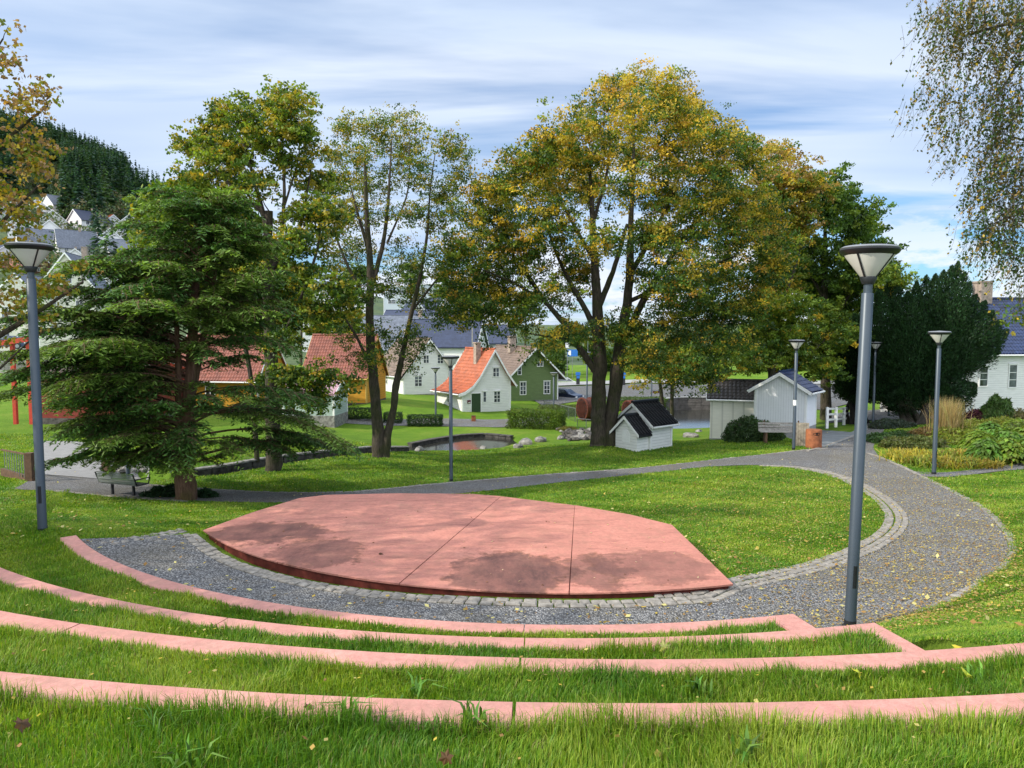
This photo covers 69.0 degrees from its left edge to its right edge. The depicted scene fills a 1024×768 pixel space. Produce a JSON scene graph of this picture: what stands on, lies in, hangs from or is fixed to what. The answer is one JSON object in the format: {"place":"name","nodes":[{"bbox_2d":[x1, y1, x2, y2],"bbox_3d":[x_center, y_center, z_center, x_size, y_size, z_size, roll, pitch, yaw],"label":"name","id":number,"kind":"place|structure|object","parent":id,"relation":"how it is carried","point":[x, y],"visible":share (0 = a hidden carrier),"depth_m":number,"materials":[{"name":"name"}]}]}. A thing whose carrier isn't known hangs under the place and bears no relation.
{"place":"outdoors","nodes":[
{"label":"outdoors","id":0,"kind":"place"},
{"bbox_2d":[44,441,148,480],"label":"bridge path","id":1,"kind":"structure","parent":0,"point":[63,450],"depth_m":34.22,"materials":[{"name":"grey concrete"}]},
{"bbox_2d":[80,534,653,628],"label":"gravel floor","id":2,"kind":"structure","parent":0,"point":[160,555],"depth_m":11.18,"materials":[{"name":"grey gravel"}]},
{"bbox_2d":[1,527,786,637],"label":"grass terrace","id":3,"kind":"structure","parent":0,"point":[73,573],"depth_m":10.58,"materials":[{"name":"green plant"}]},
{"bbox_2d":[0,488,787,646],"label":"grass","id":4,"kind":"structure","parent":3,"relation":"on","point":[154,600],"depth_m":9.89,"materials":[{"name":"green plant"}]},
{"bbox_2d":[0,189,840,364],"bbox_3d":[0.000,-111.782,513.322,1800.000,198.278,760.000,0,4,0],"label":"hill","id":5,"kind":"structure","parent":0,"point":[379,307],"depth_m":253.44,"materials":[{"name":"green plant"}]},
{"bbox_2d":[14,227,54,251],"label":"hillside house","id":6,"kind":"structure","parent":5,"relation":"on","point":[43,232],"depth_m":248.04,"materials":[{"name":"stone"}]},
{"bbox_2d":[54,227,97,259],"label":"hillside house","id":7,"kind":"structure","parent":5,"relation":"on","point":[68,240],"depth_m":244.37,"materials":[{"name":"stone"}]},
{"bbox_2d":[0,106,163,272],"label":"forest","id":8,"kind":"object","parent":5,"relation":"on","point":[102,179],"visible":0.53,"depth_m":322.56,"materials":[{"name":"green plant"}]},
{"bbox_2d":[66,208,112,231],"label":"hillside house","id":9,"kind":"structure","parent":5,"relation":"on","point":[82,217],"depth_m":281.99,"materials":[{"name":"wood"}]},
{"bbox_2d":[383,283,471,311],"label":"building","id":10,"kind":"structure","parent":5,"relation":"on","point":[389,305],"depth_m":229.01,"materials":[{"name":"stone"}]},
{"bbox_2d":[1,591,878,658],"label":"grass terrace","id":11,"kind":"structure","parent":0,"point":[427,650],"depth_m":7.16,"materials":[{"name":"green plant"}]},
{"bbox_2d":[0,574,905,666],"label":"grass","id":12,"kind":"structure","parent":11,"relation":"on","point":[19,602],"depth_m":7.05,"materials":[{"name":"green plant"}]},
{"bbox_2d":[346,416,548,426],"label":"garden path","id":13,"kind":"structure","parent":0,"point":[482,422],"depth_m":58.32,"materials":[{"name":"grey gravel"}]},
{"bbox_2d":[409,437,516,450],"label":"pond water","id":14,"kind":"structure","parent":0,"point":[474,443],"depth_m":49.18,"materials":[{"name":"grey liquid"}]},
{"bbox_2d":[0,365,1023,650],"bbox_3d":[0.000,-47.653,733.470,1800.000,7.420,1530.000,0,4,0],"label":"ground","id":15,"kind":"structure","parent":0,"point":[406,405],"depth_m":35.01,"materials":[{"name":"green plant"}]},
{"bbox_2d":[0,337,32,423],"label":"porch frame","id":16,"kind":"object","parent":15,"relation":"on","point":[15,408],"visible":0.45,"depth_m":44.09,"materials":[{"name":"red wood"}]},
{"bbox_2d":[0,449,34,480],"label":"bridge railing","id":17,"kind":"object","parent":15,"relation":"on","point":[29,464],"visible":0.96,"depth_m":30.18,"materials":[{"name":"brown wood"}]},
{"bbox_2d":[0,272,43,370],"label":"house","id":18,"kind":"structure","parent":15,"relation":"on","point":[19,285],"depth_m":119.98,"materials":[{"name":"wood"}]},
{"bbox_2d":[4,242,54,533],"bbox_3d":[-8.138,0.275,12.752,0.730,5.331,0.730,-1,4,-17],"label":"street lamp","id":19,"kind":"object","parent":15,"relation":"on","point":[30,257],"visible":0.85,"depth_m":12.65,"materials":[{"name":"grey metal"}]},
{"bbox_2d":[0,18,103,369],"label":"maple tree","id":20,"kind":"object","parent":15,"relation":"on","point":[25,150],"visible":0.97,"depth_m":14.76,"materials":[{"name":"yellow plant"}]},
{"bbox_2d":[37,247,111,362],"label":"house","id":21,"kind":"structure","parent":15,"relation":"on","point":[64,256],"depth_m":118.34,"materials":[{"name":"wood"}]},
{"bbox_2d":[40,362,184,423],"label":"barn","id":22,"kind":"structure","parent":15,"relation":"on","point":[49,418],"depth_m":50.91,"materials":[{"name":"wood"}]},
{"bbox_2d":[95,471,150,495],"bbox_3d":[-13.673,3.536,26.176,1.790,0.955,0.748,2,4,21],"label":"park bench","id":23,"kind":"object","parent":15,"relation":"on","point":[125,481],"visible":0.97,"depth_m":25.95,"materials":[{"name":"grey wood"}]},
{"bbox_2d":[101,528,186,544],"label":"kerb stones","id":24,"kind":"object","parent":15,"relation":"on","point":[169,532],"visible":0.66,"depth_m":13.92,"materials":[{"name":"stone"}]},
{"bbox_2d":[138,483,174,497],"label":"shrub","id":25,"kind":"object","parent":15,"relation":"on","point":[167,490],"visible":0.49,"depth_m":25.66,"materials":[{"name":"green plant"}]},
{"bbox_2d":[0,184,364,500],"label":"conifer","id":26,"kind":"object","parent":15,"relation":"on","point":[116,345],"visible":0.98,"depth_m":23.46,"materials":[{"name":"green plant"}]},
{"bbox_2d":[111,168,312,461],"bbox_3d":[-14.653,-3.031,35.256,10.343,13.644,9.037,0,4,0],"label":"maple tree","id":27,"kind":"object","parent":15,"relation":"on","point":[170,182],"visible":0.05,"depth_m":32.80,"materials":[{"name":"green plant"}]},
{"bbox_2d":[174,333,285,410],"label":"house","id":28,"kind":"structure","parent":15,"relation":"on","point":[229,376],"depth_m":58.62,"materials":[{"name":"tile"}]},
{"bbox_2d":[163,74,368,471],"bbox_3d":[-10.433,-4.190,31.584,9.260,16.761,6.785,0,4,0],"label":"sycamore tree","id":29,"kind":"object","parent":15,"relation":"on","point":[208,145],"visible":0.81,"depth_m":30.42,"materials":[{"name":"green plant"}]},
{"bbox_2d":[195,446,409,476],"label":"stream wall","id":30,"kind":"structure","parent":15,"relation":"on","point":[247,464],"depth_m":35.77,"materials":[{"name":"stone"}]},
{"bbox_2d":[282,380,348,427],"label":"shed","id":31,"kind":"structure","parent":15,"relation":"on","point":[337,417],"depth_m":54.52,"materials":[{"name":"stone"}]},
{"bbox_2d":[300,334,388,405],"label":"house","id":32,"kind":"structure","parent":15,"relation":"on","point":[320,345],"depth_m":64.75,"materials":[{"name":"tile"}]},
{"bbox_2d":[328,308,365,333],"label":"park tree","id":33,"kind":"object","parent":15,"relation":"on","point":[359,318],"visible":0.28,"depth_m":93.60,"materials":[{"name":"green plant"}]},
{"bbox_2d":[313,101,480,457],"bbox_3d":[-6.027,-5.068,37.753,9.269,18.432,7.866,0,4,0],"label":"ash tree","id":34,"kind":"object","parent":15,"relation":"on","point":[381,442],"visible":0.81,"depth_m":37.55,"materials":[{"name":"green plant"}]},
{"bbox_2d":[359,311,441,353],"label":"building","id":35,"kind":"structure","parent":15,"relation":"on","point":[399,320],"depth_m":108.53,"materials":[{"name":"stone"}]},
{"bbox_2d":[394,260,430,300],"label":"park tree","id":36,"kind":"object","parent":15,"relation":"on","point":[413,275],"visible":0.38,"depth_m":187.58,"materials":[{"name":"green plant"}]},
{"bbox_2d":[384,329,452,394],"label":"house","id":37,"kind":"structure","parent":15,"relation":"on","point":[417,384],"depth_m":77.57,"materials":[{"name":"wood"}]},
{"bbox_2d":[14,448,831,501],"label":"gravel walkway","id":38,"kind":"structure","parent":15,"relation":"on","point":[818,458],"depth_m":28.66,"materials":[{"name":"grey gravel"}]},
{"bbox_2d":[406,413,443,426],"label":"hedge","id":39,"kind":"object","parent":15,"relation":"on","point":[409,419],"visible":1,"depth_m":56.97,"materials":[{"name":"green plant"}]},
{"bbox_2d":[60,535,814,635],"bbox_3d":[-1.992,3.055,9.819,12.227,0.621,1.973,1,4,18],"label":"seating step","id":40,"kind":"object","parent":15,"relation":"on","point":[788,622],"visible":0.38,"depth_m":8.89,"materials":[{"name":"pink concrete"}]},
{"bbox_2d":[410,319,488,368],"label":"building","id":41,"kind":"structure","parent":15,"relation":"on","point":[446,341],"depth_m":101.81,"materials":[{"name":"tile"}]},
{"bbox_2d":[441,355,458,481],"bbox_3d":[-2.437,1.557,29.687,0.730,5.405,0.730,2,4,22],"label":"street lamp","id":42,"kind":"object","parent":15,"relation":"on","point":[450,360],"visible":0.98,"depth_m":29.60,"materials":[{"name":"grey metal"}]},
{"bbox_2d":[407,433,513,446],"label":"pond wall","id":43,"kind":"structure","parent":15,"relation":"on","point":[445,438],"depth_m":51.63,"materials":[{"name":"stone"}]},
{"bbox_2d":[0,568,924,652],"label":"seating step","id":44,"kind":"object","parent":15,"relation":"on","point":[285,629],"visible":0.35,"depth_m":7.40,"materials":[{"name":"pink concrete"}]},
{"bbox_2d":[203,493,732,598],"bbox_3d":[-1.308,3.493,14.404,9.365,1.373,6.761,0,4,0],"label":"stage","id":45,"kind":"object","parent":15,"relation":"on","point":[425,552],"depth_m":13.33,"materials":[{"name":"pink concrete"}]},
{"bbox_2d":[430,342,517,411],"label":"cottage","id":46,"kind":"structure","parent":15,"relation":"on","point":[482,381],"depth_m":68.00,"materials":[{"name":"tile"}]},
{"bbox_2d":[156,448,826,492],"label":"kerb stones","id":47,"kind":"object","parent":15,"relation":"on","point":[459,481],"visible":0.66,"depth_m":28.93,"materials":[{"name":"stone"}]},
{"bbox_2d":[486,324,517,347],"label":"building","id":48,"kind":"structure","parent":15,"relation":"on","point":[496,340],"depth_m":113.20,"materials":[{"name":"stone"}]},
{"bbox_2d":[0,611,1023,678],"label":"seating step","id":49,"kind":"object","parent":15,"relation":"on","point":[894,659],"visible":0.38,"depth_m":5.87,"materials":[{"name":"pink concrete"}]},
{"bbox_2d":[5,425,1023,679],"bbox_3d":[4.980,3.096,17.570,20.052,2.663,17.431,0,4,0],"label":"fallen leaves","id":50,"kind":"object","parent":15,"relation":"on","point":[968,583],"visible":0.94,"depth_m":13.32,"materials":[{"name":"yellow plant"}]},
{"bbox_2d":[495,336,567,400],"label":"house","id":51,"kind":"structure","parent":15,"relation":"on","point":[533,382],"depth_m":77.48,"materials":[{"name":"green wood"}]},
{"bbox_2d":[505,407,568,429],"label":"hedge","id":52,"kind":"object","parent":15,"relation":"on","point":[514,420],"visible":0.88,"depth_m":55.57,"materials":[{"name":"green plant"}]},
{"bbox_2d":[182,465,908,607],"bbox_3d":[4.642,3.260,18.256,21.671,1.358,8.815,-4,6,-42],"label":"sett edging","id":53,"kind":"object","parent":15,"relation":"on","point":[205,547],"visible":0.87,"depth_m":11.56,"materials":[{"name":"stone"}]},
{"bbox_2d":[576,397,591,419],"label":"rusty drum","id":54,"kind":"object","parent":15,"relation":"on","point":[583,408],"visible":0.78,"depth_m":61.75,"materials":[{"name":"metal"}]},
{"bbox_2d":[416,53,814,446],"bbox_3d":[5.642,-6.978,38.072,20.599,21.410,13.510,0,4,0],"label":"beech tree","id":55,"kind":"object","parent":15,"relation":"on","point":[688,347],"visible":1,"depth_m":36.14,"materials":[{"name":"green plant"}]},
{"bbox_2d":[609,398,679,451],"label":"shed","id":56,"kind":"structure","parent":15,"relation":"on","point":[644,424],"depth_m":38.13,"materials":[{"name":"wood"}]},
{"bbox_2d":[624,336,704,416],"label":"slim tree","id":57,"kind":"object","parent":15,"relation":"on","point":[660,394],"visible":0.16,"depth_m":60.16,"materials":[{"name":"green plant"}]},
{"bbox_2d":[665,396,709,410],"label":"pond wall","id":58,"kind":"structure","parent":15,"relation":"on","point":[694,403],"depth_m":72.52,"materials":[{"name":"grey concrete"}]},
{"bbox_2d":[706,379,764,439],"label":"shed","id":59,"kind":"structure","parent":15,"relation":"on","point":[733,399],"depth_m":45.49,"materials":[{"name":"grey wood"}]},
{"bbox_2d":[720,415,771,442],"bbox_3d":[12.488,2.341,39.270,2.865,1.535,2.100,0,4,0],"label":"shrub","id":60,"kind":"object","parent":15,"relation":"on","point":[741,425],"visible":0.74,"depth_m":38.83,"materials":[{"name":"green plant"}]},
{"bbox_2d":[654,468,893,598],"bbox_3d":[7.682,3.210,18.561,3.256,1.211,18.431,2,5,27],"label":"sett edging","id":61,"kind":"object","parent":15,"relation":"on","point":[888,521],"visible":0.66,"depth_m":13.93,"materials":[{"name":"stone"}]},
{"bbox_2d":[725,138,842,372],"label":"beech tree","id":62,"kind":"object","parent":15,"relation":"on","point":[785,180],"visible":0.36,"depth_m":47.88,"materials":[{"name":"green plant"}]},
{"bbox_2d":[747,369,824,436],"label":"shed","id":63,"kind":"structure","parent":15,"relation":"on","point":[773,398],"depth_m":41.85,"materials":[{"name":"grey wood"}]},
{"bbox_2d":[788,339,804,449],"bbox_3d":[12.891,0.676,33.935,0.730,5.404,0.730,3,5,39],"label":"street lamp","id":64,"kind":"object","parent":15,"relation":"on","point":[796,344],"visible":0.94,"depth_m":33.83,"materials":[{"name":"grey metal"}]},
{"bbox_2d":[792,423,808,445],"bbox_3d":[13.819,2.454,35.667,0.755,1.260,0.140,0,4,0],"label":"timber screen","id":65,"kind":"object","parent":15,"relation":"on","point":[801,428],"visible":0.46,"depth_m":35.61,"materials":[{"name":"brown wood"}]},
{"bbox_2d":[805,428,821,448],"bbox_3d":[14.123,2.590,34.872,0.720,0.940,0.724,0,4,0],"label":"litter bin","id":66,"kind":"object","parent":15,"relation":"on","point":[813,438],"visible":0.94,"depth_m":34.58,"materials":[{"name":"metal"}]},
{"bbox_2d":[714,262,923,387],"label":"maple tree","id":67,"kind":"object","parent":15,"relation":"on","point":[823,342],"visible":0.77,"depth_m":45.53,"materials":[{"name":"green plant"}]},
{"bbox_2d":[825,407,849,427],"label":"rail fence","id":68,"kind":"object","parent":15,"relation":"on","point":[836,418],"visible":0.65,"depth_m":45.84,"materials":[{"name":"white wood"}]},
{"bbox_2d":[782,161,919,419],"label":"lime tree","id":69,"kind":"object","parent":15,"relation":"on","point":[856,223],"visible":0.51,"depth_m":51.05,"materials":[{"name":"green plant"}]},
{"bbox_2d":[830,322,878,423],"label":"yew tree","id":70,"kind":"object","parent":15,"relation":"on","point":[845,391],"visible":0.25,"depth_m":47.88,"materials":[{"name":"green plant"}]},
{"bbox_2d":[826,423,883,454],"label":"gravel walkway","id":71,"kind":"structure","parent":15,"relation":"on","point":[847,445],"depth_m":35.44,"materials":[{"name":"grey gravel"}]},
{"bbox_2d":[839,244,901,625],"bbox_3d":[4.562,0.903,9.790,0.730,5.400,0.730,1,4,0],"label":"street lamp","id":72,"kind":"object","parent":15,"relation":"on","point":[868,263],"visible":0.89,"depth_m":9.68,"materials":[{"name":"grey metal"}]},
{"bbox_2d":[871,342,881,421],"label":"street lamp","id":73,"kind":"object","parent":15,"relation":"on","point":[875,345],"visible":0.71,"depth_m":45.03,"materials":[{"name":"grey metal"}]},
{"bbox_2d":[867,418,916,428],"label":"shrub","id":74,"kind":"object","parent":15,"relation":"on","point":[885,423],"visible":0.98,"depth_m":42.29,"materials":[{"name":"green plant"}]},
{"bbox_2d":[866,429,917,443],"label":"shrub","id":75,"kind":"object","parent":15,"relation":"on","point":[875,437],"visible":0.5,"depth_m":35.98,"materials":[{"name":"green plant"}]},
{"bbox_2d":[876,434,951,449],"bbox_3d":[18.132,2.651,33.503,3.102,0.810,2.606,0,4,0],"label":"shrub","id":76,"kind":"object","parent":15,"relation":"on","point":[913,441],"visible":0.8,"depth_m":33.03,"materials":[{"name":"green plant"}]},
{"bbox_2d":[851,260,1009,424],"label":"yew tree","id":77,"kind":"object","parent":15,"relation":"on","point":[905,366],"visible":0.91,"depth_m":44.71,"materials":[{"name":"green plant"}]},
{"bbox_2d":[928,331,951,473],"bbox_3d":[14.813,0.845,25.997,0.730,5.394,0.730,-3,5,-34],"label":"street lamp","id":78,"kind":"object","parent":15,"relation":"on","point":[939,337],"visible":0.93,"depth_m":25.89,"materials":[{"name":"grey metal"}]},
{"bbox_2d":[867,453,1017,621],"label":"kerb stones","id":79,"kind":"object","parent":15,"relation":"on","point":[962,590],"visible":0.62,"depth_m":15.60,"materials":[{"name":"stone"}]},
{"bbox_2d":[921,394,972,441],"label":"feather grass","id":80,"kind":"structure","parent":15,"relation":"on","point":[949,416],"depth_m":34.83,"materials":[{"name":"beige plant"}]},
{"bbox_2d":[880,281,1023,413],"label":"house","id":81,"kind":"structure","parent":15,"relation":"on","point":[1005,378],"depth_m":50.69,"materials":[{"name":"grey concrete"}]},
{"bbox_2d":[890,0,1023,338],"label":"birch tree","id":82,"kind":"object","parent":15,"relation":"on","point":[1013,25],"visible":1,"depth_m":10.72,"materials":[{"name":"green plant"}]},
{"bbox_2d":[927,424,999,444],"bbox_3d":[21.159,2.349,34.752,3.629,1.048,3.376,-3,5,-37],"label":"shrub","id":83,"kind":"object","parent":15,"relation":"on","point":[961,432],"visible":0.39,"depth_m":34.27,"materials":[{"name":"green plant"}]},
{"bbox_2d":[955,430,997,449],"bbox_3d":[18.971,2.355,30.201,1.754,0.974,1.808,0,4,0],"label":"hosta","id":84,"kind":"object","parent":15,"relation":"on","point":[971,437],"visible":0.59,"depth_m":30.06,"materials":[{"name":"green plant"}]},
{"bbox_2d":[958,455,1011,469],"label":"daylily","id":85,"kind":"object","parent":15,"relation":"on","point":[992,465],"visible":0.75,"depth_m":27.10,"materials":[{"name":"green plant"}]},
{"bbox_2d":[961,438,1011,464],"bbox_3d":[17.928,2.488,28.167,1.680,0.948,1.743,0,4,0],"label":"hosta","id":86,"kind":"object","parent":15,"relation":"on","point":[979,448],"visible":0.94,"depth_m":27.84,"materials":[{"name":"green plant"}]},
{"bbox_2d":[961,415,1013,430],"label":"shrub","id":87,"kind":"object","parent":15,"relation":"on","point":[994,420],"visible":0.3,"depth_m":37.85,"materials":[{"name":"green plant"}]},
{"bbox_2d":[979,392,1018,419],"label":"weeping shrub","id":88,"kind":"object","parent":15,"relation":"on","point":[995,405],"visible":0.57,"depth_m":40.10,"materials":[{"name":"green plant"}]},
{"bbox_2d":[984,438,1023,465],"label":"hosta","id":89,"kind":"object","parent":15,"relation":"on","point":[1009,443],"visible":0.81,"depth_m":27.52,"materials":[{"name":"green plant"}]},
{"bbox_2d":[0,705,1023,767],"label":"grass terrace","id":90,"kind":"structure","parent":0,"point":[294,746],"depth_m":3.79,"materials":[{"name":"green plant"}]},
{"bbox_2d":[147,734,226,767],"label":"broad leaved weed","id":91,"kind":"object","parent":90,"relation":"on","point":[188,753],"visible":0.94,"depth_m":3.62,"materials":[{"name":"green plant"}]},
{"bbox_2d":[441,696,490,732],"bbox_3d":[-0.272,1.771,4.001,0.401,0.154,0.236,2,4,23],"label":"broad leaved weed","id":92,"kind":"object","parent":90,"relation":"on","point":[467,711],"visible":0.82,"depth_m":4.01,"materials":[{"name":"green plant"}]},
{"bbox_2d":[0,675,1023,767],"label":"grass","id":93,"kind":"structure","parent":90,"relation":"on","point":[218,728],"depth_m":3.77,"materials":[{"name":"green plant"}]},
{"bbox_2d":[731,724,764,765],"bbox_3d":[1.141,1.800,3.680,0.264,0.143,0.171,-3,5,-37],"label":"broad leaved weed","id":94,"kind":"object","parent":90,"relation":"on","point":[743,750],"visible":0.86,"depth_m":3.68,"materials":[{"name":"green plant"}]},
{"bbox_2d":[0,636,1023,721],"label":"grass terrace","id":95,"kind":"structure","parent":0,"point":[367,688],"depth_m":5.39,"materials":[{"name":"green plant"}]},
{"bbox_2d":[400,671,448,698],"bbox_3d":[-0.615,2.138,5.141,0.379,0.139,0.693,0,4,0],"label":"broad leaved weed","id":96,"kind":"object","parent":95,"relation":"on","point":[414,688],"visible":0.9,"depth_m":5.25,"materials":[{"name":"green plant"}]},
{"bbox_2d":[0,621,1023,726],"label":"grass","id":97,"kind":"structure","parent":95,"relation":"on","point":[910,688],"depth_m":5.41,"materials":[{"name":"green plant"}]},
{"bbox_2d":[0,671,1023,734],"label":"seating step","id":98,"kind":"object","parent":95,"relation":"on","point":[997,702],"visible":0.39,"depth_m":4.24,"materials":[{"name":"pink concrete"}]},
{"bbox_2d":[0,0,1023,326],"label":"sky","id":99,"kind":"structure","parent":0,"point":[819,74],"materials":[{"name":"blue"}]},
{"bbox_2d":[669,410,709,428],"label":"pond water","id":100,"kind":"structure","parent":0,"point":[692,418],"depth_m":65.43,"materials":[{"name":"grey liquid"}]},
{"bbox_2d":[534,384,847,409],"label":"road","id":101,"kind":"structure","parent":0,"point":[627,391],"depth_m":85.83,"materials":[{"name":"grey asphalt"}]},
{"bbox_2d":[619,449,1007,627],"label":"gravel path","id":102,"kind":"structure","parent":0,"point":[839,461],"depth_m":12.95,"materials":[{"name":"grey gravel"}]},
{"bbox_2d":[788,429,867,447],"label":"slate terrace","id":103,"kind":"structure","parent":0,"point":[830,437],"depth_m":40.00,"materials":[{"name":"grey stone"}]},
{"bbox_2d":[758,420,798,442],"bbox_3d":[13.633,2.400,36.760,2.650,1.054,1.390,0,4,6],"label":"park bench","id":104,"kind":"object","parent":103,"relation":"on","point":[782,427],"visible":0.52,"depth_m":37.32,"materials":[{"name":"grey wood"}]},
{"bbox_2d":[914,463,1023,476],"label":"garden path","id":105,"kind":"structure","parent":0,"point":[985,470],"depth_m":26.47,"materials":[{"name":"grey gravel"}]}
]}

